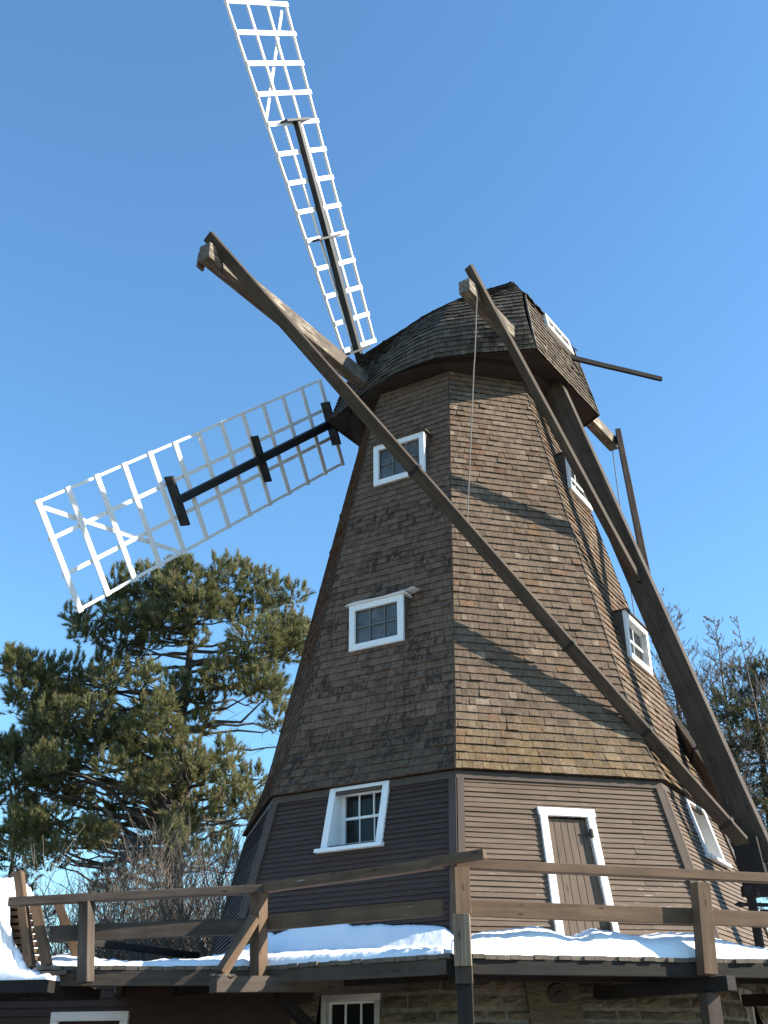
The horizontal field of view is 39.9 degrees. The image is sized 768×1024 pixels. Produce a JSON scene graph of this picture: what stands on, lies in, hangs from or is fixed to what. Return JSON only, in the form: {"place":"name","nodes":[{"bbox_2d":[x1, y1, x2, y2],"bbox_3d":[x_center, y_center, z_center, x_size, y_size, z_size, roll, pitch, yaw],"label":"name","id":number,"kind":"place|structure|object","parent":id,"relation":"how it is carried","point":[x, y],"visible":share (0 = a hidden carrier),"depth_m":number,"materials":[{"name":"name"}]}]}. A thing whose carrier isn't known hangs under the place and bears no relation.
{"place":"outdoors","nodes":[
{"label":"outdoors","id":0,"kind":"place"},
{"bbox_2d":[0,0,767,960],"label":"sky","id":1,"kind":"structure","parent":0,"point":[606,161],"materials":[{"name":"blue"}]},
{"bbox_3d":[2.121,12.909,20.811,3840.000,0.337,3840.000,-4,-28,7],"label":"ground","id":2,"kind":"structure","parent":0,"visible":0},
{"bbox_2d":[0,800,55,955],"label":"conifer","id":3,"kind":"object","parent":2,"relation":"on","point":[11,867],"visible":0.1,"depth_m":45.24,"materials":[{"name":"green plant"}]},
{"bbox_2d":[7,817,228,959],"bbox_3d":[-7.575,12.688,29.471,7.582,8.101,8.201,-19,-33,31],"label":"shrub","id":4,"kind":"object","parent":2,"relation":"on","point":[61,950],"visible":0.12,"depth_m":29.06,"materials":[{"name":"brown plant"}]},
{"bbox_2d":[19,778,249,960],"bbox_3d":[-5.174,12.494,29.402,8.493,8.352,9.096,-4,-28,7],"label":"shrub","id":5,"kind":"object","parent":2,"relation":"on","point":[204,941],"visible":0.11,"depth_m":28.03,"materials":[{"name":"brown plant"}]},
{"bbox_2d":[34,796,248,960],"bbox_3d":[-6.718,11.911,28.753,8.308,8.800,9.530,7,-29,-15],"label":"shrub","id":6,"kind":"object","parent":2,"relation":"on","point":[147,956],"visible":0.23,"depth_m":28.22,"materials":[{"name":"brown plant"}]},
{"bbox_2d":[0,548,315,937],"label":"pine tree","id":7,"kind":"object","parent":2,"relation":"on","point":[55,705],"visible":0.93,"depth_m":40.57,"materials":[{"name":"green plant"}]},
{"bbox_2d":[0,986,320,1023],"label":"shed","id":8,"kind":"structure","parent":2,"relation":"on","point":[146,1005],"depth_m":18.64,"materials":[{"name":"brown paint"}]},
{"bbox_2d":[60,1021,119,1023],"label":"window","id":9,"kind":"structure","parent":8,"relation":"in","point":[67,1022],"depth_m":18.74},
{"bbox_2d":[0,849,767,1023],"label":"gallery","id":10,"kind":"object","parent":2,"relation":"on","point":[706,975],"visible":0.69,"depth_m":16.14,"materials":[{"name":"brown wood"}]},
{"bbox_2d":[10,870,76,968],"bbox_3d":[-5.575,6.565,17.016,1.559,1.521,0.835,-7,-28,11],"label":"stair","id":11,"kind":"object","parent":10,"relation":"on","point":[27,941],"visible":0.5,"depth_m":16.77,"materials":[{"name":"brown wood"}]},
{"bbox_2d":[0,877,97,988],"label":"snow heap","id":12,"kind":"object","parent":10,"relation":"on","point":[13,965],"visible":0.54,"depth_m":16.38,"materials":[{"name":"white snow"}]},
{"bbox_2d":[50,945,249,966],"bbox_3d":[-3.678,7.217,17.401,3.365,0.670,1.800,2,-28,-4],"label":"snow drift","id":13,"kind":"object","parent":10,"relation":"on","point":[69,959],"visible":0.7,"depth_m":16.58,"materials":[{"name":"white snow"}]},
{"bbox_2d":[245,924,452,965],"bbox_3d":[-1.296,7.124,17.457,6.156,0.847,2.007,-16,-31,27],"label":"snow drift","id":14,"kind":"object","parent":10,"relation":"on","point":[343,942],"visible":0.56,"depth_m":17.49,"materials":[{"name":"white snow"}]},
{"bbox_2d":[451,926,767,958],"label":"snow drift","id":15,"kind":"object","parent":10,"relation":"on","point":[532,940],"visible":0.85,"depth_m":15.82,"materials":[{"name":"white snow"}]},
{"bbox_2d":[33,0,767,1023],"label":"windmill","id":16,"kind":"object","parent":2,"relation":"on","point":[475,670],"visible":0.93,"depth_m":21.96},
{"bbox_2d":[315,992,382,1023],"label":"window","id":17,"kind":"structure","parent":16,"relation":"in","point":[336,1007],"depth_m":18.00,"materials":[{"name":"paint"}]},
{"bbox_2d":[314,780,389,853],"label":"window","id":18,"kind":"structure","parent":16,"relation":"in","point":[357,817],"depth_m":20.04,"materials":[{"name":"white paint"}]},
{"bbox_2d":[345,586,420,652],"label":"window","id":19,"kind":"structure","parent":16,"relation":"in","point":[378,621],"depth_m":22.42,"materials":[{"name":"white paint"}]},
{"bbox_2d":[371,428,432,486],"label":"window","id":20,"kind":"structure","parent":16,"relation":"in","point":[386,469],"depth_m":25.27,"materials":[{"name":"white paint"}]},
{"bbox_2d":[556,452,592,511],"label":"window","id":21,"kind":"structure","parent":16,"relation":"in","point":[572,483],"depth_m":26.26,"materials":[{"name":"white paint"}]},
{"bbox_2d":[536,807,619,935],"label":"door","id":22,"kind":"structure","parent":16,"relation":"in","point":[566,836],"depth_m":18.64,"materials":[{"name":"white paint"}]},
{"bbox_2d":[611,608,652,676],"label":"window","id":23,"kind":"structure","parent":16,"relation":"in","point":[633,633],"depth_m":23.92,"materials":[{"name":"white paint"}]},
{"bbox_2d":[685,797,731,867],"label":"window","id":24,"kind":"structure","parent":16,"relation":"in","point":[701,823],"depth_m":21.75,"materials":[{"name":"white paint"}]},
{"bbox_2d":[736,984,755,1023],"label":"window","id":25,"kind":"structure","parent":16,"relation":"in","point":[741,988],"depth_m":20.07,"materials":[{"name":"paint"}]},
{"bbox_2d":[639,587,765,846],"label":"larch tree","id":26,"kind":"object","parent":2,"relation":"on","point":[677,707],"visible":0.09,"depth_m":40.64,"materials":[{"name":"brown plant"}]},
{"bbox_2d":[670,614,767,848],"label":"larch tree","id":27,"kind":"object","parent":2,"relation":"on","point":[744,750],"visible":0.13,"depth_m":40.80,"materials":[{"name":"brown plant"}]},
{"bbox_2d":[681,651,767,899],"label":"pine tree","id":28,"kind":"object","parent":2,"relation":"on","point":[717,701],"visible":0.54,"depth_m":35.38,"materials":[{"name":"green plant"}]},
{"bbox_2d":[723,616,767,908],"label":"larch tree","id":29,"kind":"object","parent":2,"relation":"on","point":[762,686],"visible":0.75,"depth_m":34.60,"materials":[{"name":"brown plant"}]}
]}

